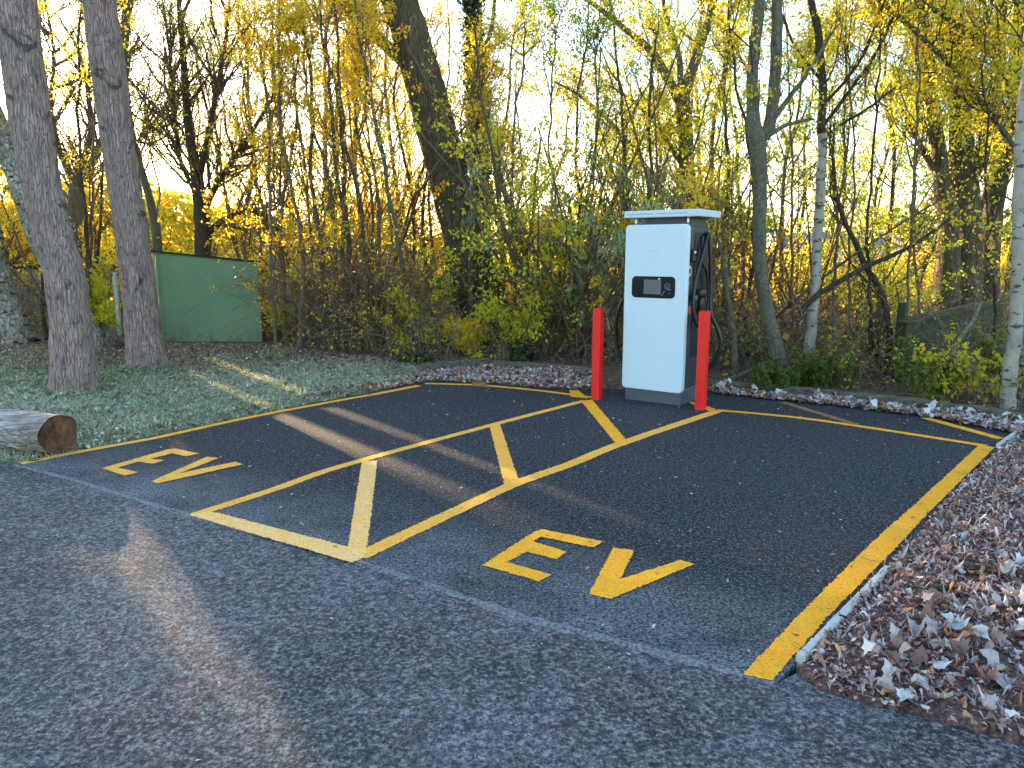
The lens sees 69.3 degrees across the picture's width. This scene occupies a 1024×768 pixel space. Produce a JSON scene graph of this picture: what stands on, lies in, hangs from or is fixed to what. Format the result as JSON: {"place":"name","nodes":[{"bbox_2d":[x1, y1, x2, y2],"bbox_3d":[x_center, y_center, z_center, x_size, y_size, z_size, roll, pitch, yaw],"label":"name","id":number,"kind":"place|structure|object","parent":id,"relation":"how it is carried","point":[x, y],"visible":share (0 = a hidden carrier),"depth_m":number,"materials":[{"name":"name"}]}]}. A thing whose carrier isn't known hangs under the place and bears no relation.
{"place":"outdoors","nodes":[
{"label":"outdoors","id":0,"kind":"place"},
{"bbox_2d":[0,460,1023,767],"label":"road","id":1,"kind":"structure","parent":0,"point":[382,670],"depth_m":2.82,"materials":[{"name":"grey asphalt"}]},
{"bbox_2d":[12,378,1011,685],"bbox_3d":[0.463,0.545,6.338,6.192,0.104,6.152,7,12,35],"label":"parking bay","id":2,"kind":"object","parent":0,"point":[882,484],"visible":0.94,"depth_m":4.96,"materials":[{"name":"black asphalt"}]},
{"bbox_2d":[591,308,603,399],"bbox_3d":[0.937,-0.312,8.105,0.092,1.031,0.092,7,12,33],"label":"bollard","id":3,"kind":"object","parent":2,"relation":"on","point":[597,351],"visible":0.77,"depth_m":8.07,"materials":[{"name":"red metal"}]},
{"bbox_2d":[614,209,722,405],"bbox_3d":[1.672,-0.847,8.088,1.144,2.030,0.702,7,12,35],"label":"charging station","id":4,"kind":"object","parent":2,"relation":"on","point":[668,288],"visible":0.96,"depth_m":7.80,"materials":[{"name":"white metal"}]},
{"bbox_2d":[695,310,710,409],"bbox_3d":[1.948,-0.225,7.573,0.094,1.046,0.094,7,12,33],"label":"bollard","id":5,"kind":"object","parent":2,"relation":"on","point":[702,359],"visible":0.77,"depth_m":7.53,"materials":[{"name":"red metal"}]},
{"bbox_2d":[0,256,1023,711],"bbox_3d":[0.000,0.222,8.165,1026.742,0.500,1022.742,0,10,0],"label":"ground","id":6,"kind":"structure","parent":0,"point":[612,380],"depth_m":9.28,"materials":[{"name":"green plant"}]},
{"bbox_2d":[0,409,76,452],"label":"log","id":7,"kind":"object","parent":6,"relation":"on","point":[27,431],"visible":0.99,"depth_m":5.88,"materials":[{"name":"brown wood"}]},
{"bbox_2d":[0,169,97,343],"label":"old birch","id":8,"kind":"object","parent":6,"relation":"on","point":[14,328],"visible":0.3,"depth_m":13.12,"materials":[{"name":"grey plant"}]},
{"bbox_2d":[0,0,102,393],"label":"pine tree","id":9,"kind":"object","parent":6,"relation":"on","point":[73,365],"visible":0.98,"depth_m":8.06,"materials":[{"name":"brown plant"}]},
{"bbox_2d":[0,119,123,335],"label":"leafy shrub","id":10,"kind":"object","parent":6,"relation":"on","point":[95,230],"visible":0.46,"depth_m":12.67,"materials":[{"name":"yellow plant"}]},
{"bbox_2d":[0,65,124,350],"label":"leaning birch","id":11,"kind":"object","parent":6,"relation":"on","point":[108,338],"visible":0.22,"depth_m":11.70,"materials":[{"name":"grey plant"}]},
{"bbox_2d":[48,0,94,292],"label":"thicket sapling","id":12,"kind":"object","parent":6,"relation":"on","point":[80,164],"visible":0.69,"depth_m":12.33,"materials":[{"name":"yellow plant"}]},
{"bbox_2d":[24,255,118,330],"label":"leafy shrub","id":13,"kind":"object","parent":6,"relation":"on","point":[99,307],"visible":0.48,"depth_m":12.38,"materials":[{"name":"green plant"}]},
{"bbox_2d":[4,0,166,255],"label":"bare tree","id":14,"kind":"object","parent":6,"relation":"on","point":[47,33],"visible":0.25,"depth_m":17.45,"materials":[{"name":"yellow plant"}]},
{"bbox_2d":[58,0,147,277],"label":"thicket sapling","id":15,"kind":"object","parent":6,"relation":"on","point":[92,182],"visible":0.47,"depth_m":12.57,"materials":[{"name":"yellow plant"}]},
{"bbox_2d":[81,0,169,367],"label":"pine tree","id":16,"kind":"object","parent":6,"relation":"on","point":[144,341],"visible":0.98,"depth_m":9.88,"materials":[{"name":"brown plant"}]},
{"bbox_2d":[43,0,229,250],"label":"slim tree","id":17,"kind":"object","parent":6,"relation":"on","point":[153,216],"visible":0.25,"depth_m":16.75,"materials":[{"name":"yellow plant"}]},
{"bbox_2d":[0,171,307,276],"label":"distant hedgerow","id":18,"kind":"object","parent":6,"relation":"on","point":[174,201],"visible":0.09,"depth_m":33.30,"materials":[{"name":"yellow plant"}]},
{"bbox_2d":[151,250,261,341],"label":"green shed","id":19,"kind":"structure","parent":6,"relation":"on","point":[174,272],"depth_m":13.28,"materials":[{"name":"paint"}]},
{"bbox_2d":[0,342,422,462],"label":"grass","id":20,"kind":"structure","parent":6,"relation":"on","point":[148,404],"depth_m":8.47,"materials":[{"name":"plant"}]},
{"bbox_2d":[0,342,422,460],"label":"fallen leaves","id":21,"kind":"object","parent":20,"relation":"on","point":[169,345],"visible":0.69,"depth_m":10.40,"materials":[{"name":"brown plant"}]},
{"bbox_2d":[120,0,332,291],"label":"hawthorn tree","id":22,"kind":"object","parent":6,"relation":"on","point":[197,164],"visible":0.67,"depth_m":15.54,"materials":[{"name":"yellow plant"}]},
{"bbox_2d":[214,0,309,346],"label":"thicket sapling","id":23,"kind":"object","parent":6,"relation":"on","point":[262,65],"visible":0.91,"depth_m":11.77,"materials":[{"name":"yellow plant"}]},
{"bbox_2d":[239,0,322,349],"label":"thicket sapling","id":24,"kind":"object","parent":6,"relation":"on","point":[281,123],"visible":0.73,"depth_m":11.54,"materials":[{"name":"yellow plant"}]},
{"bbox_2d":[237,0,324,344],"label":"thicket sapling","id":25,"kind":"object","parent":6,"relation":"on","point":[279,192],"visible":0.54,"depth_m":12.36,"materials":[{"name":"yellow plant"}]},
{"bbox_2d":[249,0,327,341],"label":"thicket sapling","id":26,"kind":"object","parent":6,"relation":"on","point":[283,199],"visible":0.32,"depth_m":12.59,"materials":[{"name":"yellow plant"}]},
{"bbox_2d":[250,0,355,349],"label":"thicket sapling","id":27,"kind":"object","parent":6,"relation":"on","point":[309,158],"visible":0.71,"depth_m":11.62,"materials":[{"name":"yellow plant"}]},
{"bbox_2d":[271,0,365,348],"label":"thicket sapling","id":28,"kind":"object","parent":6,"relation":"on","point":[348,239],"visible":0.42,"depth_m":11.74,"materials":[{"name":"yellow plant"}]},
{"bbox_2d":[232,219,407,351],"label":"leafy shrub","id":29,"kind":"object","parent":6,"relation":"on","point":[271,283],"visible":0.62,"depth_m":11.97,"materials":[{"name":"brown plant"}]},
{"bbox_2d":[266,0,386,237],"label":"wood tree","id":30,"kind":"object","parent":6,"relation":"on","point":[309,135],"visible":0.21,"depth_m":15.56,"materials":[{"name":"yellow plant"}]},
{"bbox_2d":[283,0,395,352],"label":"thicket sapling","id":31,"kind":"object","parent":6,"relation":"on","point":[343,238],"visible":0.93,"depth_m":11.30,"materials":[{"name":"yellow plant"}]},
{"bbox_2d":[295,0,386,349],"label":"thicket sapling","id":32,"kind":"object","parent":6,"relation":"on","point":[341,104],"visible":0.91,"depth_m":11.23,"materials":[{"name":"yellow plant"}]},
{"bbox_2d":[179,200,507,357],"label":"undergrowth","id":33,"kind":"object","parent":6,"relation":"on","point":[377,326],"depth_m":12.18,"materials":[{"name":"green plant"}]},
{"bbox_2d":[173,65,520,296],"bbox_3d":[-3.911,-3.989,15.832,6.066,5.620,6.425,6,12,29],"label":"leafy shrub","id":34,"kind":"object","parent":6,"relation":"on","point":[220,214],"visible":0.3,"depth_m":14.96,"materials":[{"name":"yellow plant"}]},
{"bbox_2d":[306,0,405,344],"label":"thicket sapling","id":35,"kind":"object","parent":6,"relation":"on","point":[358,67],"visible":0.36,"depth_m":12.15,"materials":[{"name":"yellow plant"}]},
{"bbox_2d":[312,0,413,350],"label":"thicket sapling","id":36,"kind":"object","parent":6,"relation":"on","point":[392,210],"visible":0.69,"depth_m":11.24,"materials":[{"name":"yellow plant"}]},
{"bbox_2d":[322,0,410,343],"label":"thicket sapling","id":37,"kind":"object","parent":6,"relation":"on","point":[379,203],"visible":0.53,"depth_m":11.89,"materials":[{"name":"yellow plant"}]},
{"bbox_2d":[339,0,412,352],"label":"thicket sapling","id":38,"kind":"object","parent":6,"relation":"on","point":[378,137],"visible":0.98,"depth_m":10.91,"materials":[{"name":"yellow plant"}]},
{"bbox_2d":[285,231,471,353],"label":"leafy shrub","id":39,"kind":"object","parent":6,"relation":"on","point":[357,304],"visible":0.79,"depth_m":11.57,"materials":[{"name":"brown plant"}]},
{"bbox_2d":[214,43,579,306],"bbox_3d":[-2.103,-3.856,14.734,7.158,5.755,6.397,3,11,18],"label":"leafy shrub","id":40,"kind":"object","parent":6,"relation":"on","point":[416,202],"visible":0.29,"depth_m":14.01,"materials":[{"name":"yellow plant"}]},
{"bbox_2d":[290,0,521,348],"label":"ivy clad tree","id":41,"kind":"object","parent":6,"relation":"on","point":[405,10],"visible":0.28,"depth_m":12.42,"materials":[{"name":"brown plant"}]},
{"bbox_2d":[362,265,460,355],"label":"leafy shrub","id":42,"kind":"object","parent":6,"relation":"on","point":[404,340],"visible":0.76,"depth_m":11.46,"materials":[{"name":"green plant"}]},
{"bbox_2d":[384,1,463,316],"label":"thicket sapling","id":43,"kind":"object","parent":6,"relation":"on","point":[422,210],"visible":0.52,"depth_m":13.75,"materials":[{"name":"yellow plant"}]},
{"bbox_2d":[301,363,591,395],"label":"fallen leaves","id":44,"kind":"object","parent":6,"relation":"on","point":[529,375],"visible":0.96,"depth_m":9.33,"materials":[{"name":"brown plant"}]},
{"bbox_2d":[444,0,511,260],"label":"ivy","id":45,"kind":"object","parent":6,"relation":"on","point":[469,9],"visible":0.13,"depth_m":12.93,"materials":[{"name":"green plant"}]},
{"bbox_2d":[408,0,555,318],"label":"pale sapling","id":46,"kind":"object","parent":6,"relation":"on","point":[484,53],"visible":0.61,"depth_m":11.99,"materials":[{"name":"yellow plant"}]},
{"bbox_2d":[3,205,1008,322],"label":"undergrowth","id":47,"kind":"object","parent":6,"relation":"on","point":[233,253],"depth_m":18.05,"materials":[{"name":"plant"}]},
{"bbox_2d":[0,185,1011,267],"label":"distant trees","id":48,"kind":"object","parent":6,"relation":"on","point":[1007,232],"visible":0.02,"depth_m":74.84,"materials":[{"name":"yellow plant"}]},
{"bbox_2d":[464,0,551,290],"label":"tree","id":49,"kind":"object","parent":6,"relation":"on","point":[519,44],"visible":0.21,"depth_m":17.04,"materials":[{"name":"yellow plant"}]},
{"bbox_2d":[454,61,567,341],"bbox_3d":[-0.004,-2.951,12.598,2.022,4.700,1.816,0,10,0],"label":"pale sapling","id":50,"kind":"object","parent":6,"relation":"on","point":[489,111],"visible":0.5,"depth_m":12.32,"materials":[{"name":"yellow plant"}]},
{"bbox_2d":[0,250,1023,410],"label":"undergrowth","id":51,"kind":"object","parent":6,"relation":"on","point":[726,343],"depth_m":10.66,"materials":[{"name":"green plant"}]},
{"bbox_2d":[412,236,625,359],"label":"leafy shrub","id":52,"kind":"object","parent":6,"relation":"on","point":[515,325],"visible":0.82,"depth_m":10.91,"materials":[{"name":"green plant"}]},
{"bbox_2d":[475,0,567,344],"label":"thicket sapling","id":53,"kind":"object","parent":6,"relation":"on","point":[533,46],"visible":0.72,"depth_m":11.03,"materials":[{"name":"yellow plant"}]},
{"bbox_2d":[365,12,702,355],"bbox_3d":[0.547,-2.998,11.899,4.638,5.041,6.904,10,14,43],"label":"leafy shrub","id":54,"kind":"object","parent":6,"relation":"on","point":[499,221],"visible":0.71,"depth_m":10.62,"materials":[{"name":"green plant"}]},
{"bbox_2d":[515,0,593,355],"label":"thicket sapling","id":55,"kind":"object","parent":6,"relation":"on","point":[549,6],"visible":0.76,"depth_m":10.95,"materials":[{"name":"yellow plant"}]},
{"bbox_2d":[455,134,694,356],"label":"leafy shrub","id":56,"kind":"object","parent":6,"relation":"on","point":[620,247],"visible":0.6,"depth_m":10.64,"materials":[{"name":"green plant"}]},
{"bbox_2d":[558,0,605,356],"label":"thicket sapling","id":57,"kind":"object","parent":6,"relation":"on","point":[586,148],"visible":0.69,"depth_m":10.70,"materials":[{"name":"yellow plant"}]},
{"bbox_2d":[524,0,640,342],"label":"thicket sapling","id":58,"kind":"object","parent":6,"relation":"on","point":[599,31],"visible":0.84,"depth_m":10.42,"materials":[{"name":"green plant"}]},
{"bbox_2d":[476,123,770,357],"bbox_3d":[1.838,-2.137,10.915,3.858,3.676,4.709,2,10,11],"label":"leafy shrub","id":59,"kind":"object","parent":6,"relation":"on","point":[609,174],"visible":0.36,"depth_m":10.39,"materials":[{"name":"green plant"}]},
{"bbox_2d":[578,0,674,355],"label":"thicket sapling","id":60,"kind":"object","parent":6,"relation":"on","point":[615,60],"visible":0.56,"depth_m":10.77,"materials":[{"name":"yellow plant"}]},
{"bbox_2d":[508,0,747,243],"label":"forked tree","id":61,"kind":"object","parent":6,"relation":"on","point":[683,88],"visible":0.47,"depth_m":12.79,"materials":[{"name":"yellow plant"}]},
{"bbox_2d":[492,20,832,327],"bbox_3d":[2.612,-2.738,10.655,4.480,4.955,5.028,-5,11,-25],"label":"leafy shrub","id":62,"kind":"object","parent":6,"relation":"on","point":[725,180],"visible":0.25,"depth_m":10.67,"materials":[{"name":"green plant"}]},
{"bbox_2d":[622,0,711,221],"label":"thicket sapling","id":63,"kind":"object","parent":6,"relation":"on","point":[656,14],"visible":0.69,"depth_m":10.95,"materials":[{"name":"yellow plant"}]},
{"bbox_2d":[673,0,776,362],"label":"thicket sapling","id":64,"kind":"object","parent":6,"relation":"on","point":[747,145],"visible":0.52,"depth_m":10.19,"materials":[{"name":"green plant"}]},
{"bbox_2d":[689,0,773,304],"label":"tree","id":65,"kind":"object","parent":6,"relation":"on","point":[713,136],"visible":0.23,"depth_m":17.09,"materials":[{"name":"yellow plant"}]},
{"bbox_2d":[684,0,788,337],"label":"thicket sapling","id":66,"kind":"object","parent":6,"relation":"on","point":[723,82],"visible":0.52,"depth_m":10.83,"materials":[{"name":"yellow plant"}]},
{"bbox_2d":[542,114,958,361],"bbox_3d":[2.834,-2.027,10.761,4.967,3.521,4.502,0,10,0],"label":"leafy shrub","id":67,"kind":"object","parent":6,"relation":"on","point":[776,250],"visible":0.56,"depth_m":10.23,"materials":[{"name":"green plant"}]},
{"bbox_2d":[745,354,799,391],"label":"leafy shrub","id":68,"kind":"object","parent":6,"relation":"on","point":[778,376],"visible":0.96,"depth_m":8.47,"materials":[{"name":"green plant"}]},
{"bbox_2d":[700,0,858,371],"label":"grey stem tree","id":69,"kind":"object","parent":6,"relation":"on","point":[758,135],"visible":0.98,"depth_m":8.52,"materials":[{"name":"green plant"}]},
{"bbox_2d":[720,0,864,367],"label":"thicket sapling","id":70,"kind":"object","parent":6,"relation":"on","point":[792,225],"visible":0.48,"depth_m":9.74,"materials":[{"name":"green plant"}]},
{"bbox_2d":[762,0,848,327],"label":"tree","id":71,"kind":"object","parent":6,"relation":"on","point":[797,115],"visible":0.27,"depth_m":15.58,"materials":[{"name":"yellow plant"}]},
{"bbox_2d":[803,122,843,363],"bbox_3d":[3.820,-1.598,9.284,0.506,3.229,0.298,0,10,0],"label":"slender birch","id":72,"kind":"object","parent":6,"relation":"on","point":[815,282],"visible":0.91,"depth_m":9.27,"materials":[{"name":"grey plant"}]},
{"bbox_2d":[789,209,967,327],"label":"fallen branch","id":73,"kind":"object","parent":72,"relation":"on","point":[815,296],"visible":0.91,"depth_m":9.28,"materials":[{"name":"brown wood"}]},
{"bbox_2d":[793,344,861,388],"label":"leafy shrub","id":74,"kind":"object","parent":6,"relation":"on","point":[818,374],"visible":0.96,"depth_m":8.62,"materials":[{"name":"green plant"}]},
{"bbox_2d":[695,129,973,345],"bbox_3d":[4.606,-2.498,12.288,4.594,3.904,3.284,0,10,0],"label":"leafy shrub","id":75,"kind":"object","parent":6,"relation":"on","point":[804,280],"visible":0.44,"depth_m":12.03,"materials":[{"name":"green plant"}]},
{"bbox_2d":[789,0,886,370],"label":"thicket sapling","id":76,"kind":"object","parent":6,"relation":"on","point":[861,90],"visible":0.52,"depth_m":9.57,"materials":[{"name":"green plant"}]},
{"bbox_2d":[795,0,885,318],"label":"tree","id":77,"kind":"object","parent":6,"relation":"on","point":[837,68],"visible":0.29,"depth_m":14.71,"materials":[{"name":"yellow plant"}]},
{"bbox_2d":[743,0,940,297],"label":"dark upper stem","id":78,"kind":"object","parent":6,"relation":"on","point":[816,22],"visible":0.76,"depth_m":9.00,"materials":[{"name":"yellow plant"}]},
{"bbox_2d":[811,0,895,353],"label":"thicket sapling","id":79,"kind":"object","parent":6,"relation":"on","point":[846,147],"visible":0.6,"depth_m":9.60,"materials":[{"name":"yellow plant"}]},
{"bbox_2d":[733,108,975,348],"bbox_3d":[5.691,-2.368,11.834,3.117,3.800,3.318,-5,11,-27],"label":"leafy shrub","id":80,"kind":"object","parent":6,"relation":"on","point":[889,261],"visible":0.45,"depth_m":11.73,"materials":[{"name":"green plant"}]},
{"bbox_2d":[790,82,942,374],"bbox_3d":[4.516,-1.861,9.541,1.994,3.700,1.132,0,10,0],"label":"crooked sapling","id":81,"kind":"object","parent":6,"relation":"on","point":[875,282],"visible":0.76,"depth_m":9.54,"materials":[{"name":"green plant"}]},
{"bbox_2d":[709,385,1023,437],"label":"fallen leaves","id":82,"kind":"object","parent":6,"relation":"on","point":[962,416],"visible":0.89,"depth_m":7.51,"materials":[{"name":"brown plant"}]},
{"bbox_2d":[709,293,1023,406],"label":"undergrowth","id":83,"kind":"object","parent":6,"relation":"on","point":[863,355],"depth_m":9.64,"materials":[{"name":"green plant"}]},
{"bbox_2d":[808,0,937,373],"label":"thicket sapling","id":84,"kind":"object","parent":6,"relation":"on","point":[872,159],"visible":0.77,"depth_m":9.23,"materials":[{"name":"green plant"}]},
{"bbox_2d":[841,0,932,286],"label":"tree","id":85,"kind":"object","parent":6,"relation":"on","point":[892,182],"visible":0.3,"depth_m":16.39,"materials":[{"name":"yellow plant"}]},
{"bbox_2d":[797,438,1023,744],"bbox_3d":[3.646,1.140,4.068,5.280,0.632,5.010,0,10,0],"label":"mulch bed","id":86,"kind":"object","parent":6,"relation":"on","point":[1013,735],"visible":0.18,"depth_m":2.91,"materials":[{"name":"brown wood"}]},
{"bbox_2d":[792,435,1023,715],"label":"loose twigs","id":87,"kind":"object","parent":86,"relation":"on","point":[943,607],"visible":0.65,"depth_m":3.23,"materials":[{"name":"brown wood"}]},
{"bbox_2d":[802,435,1023,735],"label":"fallen leaves","id":88,"kind":"object","parent":86,"relation":"on","point":[959,608],"visible":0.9,"depth_m":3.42,"materials":[{"name":"brown plant"}]},
{"bbox_2d":[856,0,972,315],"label":"thicket sapling","id":89,"kind":"object","parent":6,"relation":"on","point":[911,225],"visible":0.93,"depth_m":8.93,"materials":[{"name":"yellow plant"}]},
{"bbox_2d":[839,0,995,309],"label":"thick trunk tree","id":90,"kind":"object","parent":6,"relation":"on","point":[949,263],"visible":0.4,"depth_m":12.45,"materials":[{"name":"yellow plant"}]},
{"bbox_2d":[827,0,1023,175],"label":"overhanging tree","id":91,"kind":"object","parent":6,"relation":"on","point":[979,106],"visible":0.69,"depth_m":9.17,"materials":[{"name":"yellow plant"}]},
{"bbox_2d":[835,390,1023,420],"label":"timber edging","id":92,"kind":"object","parent":6,"relation":"on","point":[905,401],"visible":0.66,"depth_m":7.63,"materials":[{"name":"wood"}]},
{"bbox_2d":[891,332,974,399],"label":"leafy shrub","id":93,"kind":"object","parent":6,"relation":"on","point":[929,380],"visible":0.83,"depth_m":7.93,"materials":[{"name":"green plant"}]},
{"bbox_2d":[871,1,1002,313],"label":"thicket sapling","id":94,"kind":"object","parent":6,"relation":"on","point":[914,220],"visible":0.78,"depth_m":9.34,"materials":[{"name":"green plant"}]},
{"bbox_2d":[868,0,1023,305],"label":"thick trunk tree","id":95,"kind":"object","parent":6,"relation":"on","point":[967,172],"visible":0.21,"depth_m":12.78,"materials":[{"name":"yellow plant"}]},
{"bbox_2d":[891,298,1009,383],"bbox_3d":[6.517,-0.753,10.783,0.150,1.100,5.376,10,14,43],"label":"mossy fence","id":96,"kind":"object","parent":6,"relation":"on","point":[961,312],"visible":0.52,"depth_m":9.81,"materials":[{"name":"green wood"}]},
{"bbox_2d":[911,330,1022,403],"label":"leafy shrub","id":97,"kind":"object","parent":6,"relation":"on","point":[970,383],"visible":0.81,"depth_m":7.86,"materials":[{"name":"green plant"}]},
{"bbox_2d":[919,0,1023,373],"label":"thicket sapling","id":98,"kind":"object","parent":6,"relation":"on","point":[994,72],"visible":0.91,"depth_m":8.83,"materials":[{"name":"yellow plant"}]},
{"bbox_2d":[924,0,1023,300],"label":"thick trunk tree","id":99,"kind":"object","parent":6,"relation":"on","point":[1000,185],"visible":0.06,"depth_m":13.20,"materials":[{"name":"brown plant"}]},
{"bbox_2d":[957,0,1023,409],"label":"birch","id":100,"kind":"object","parent":6,"relation":"on","point":[1007,397],"visible":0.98,"depth_m":7.34,"materials":[{"name":"white plant"}]},
{"bbox_2d":[0,0,1023,252],"label":"sky","id":101,"kind":"structure","parent":0,"point":[167,178],"materials":[{"name":"white"}]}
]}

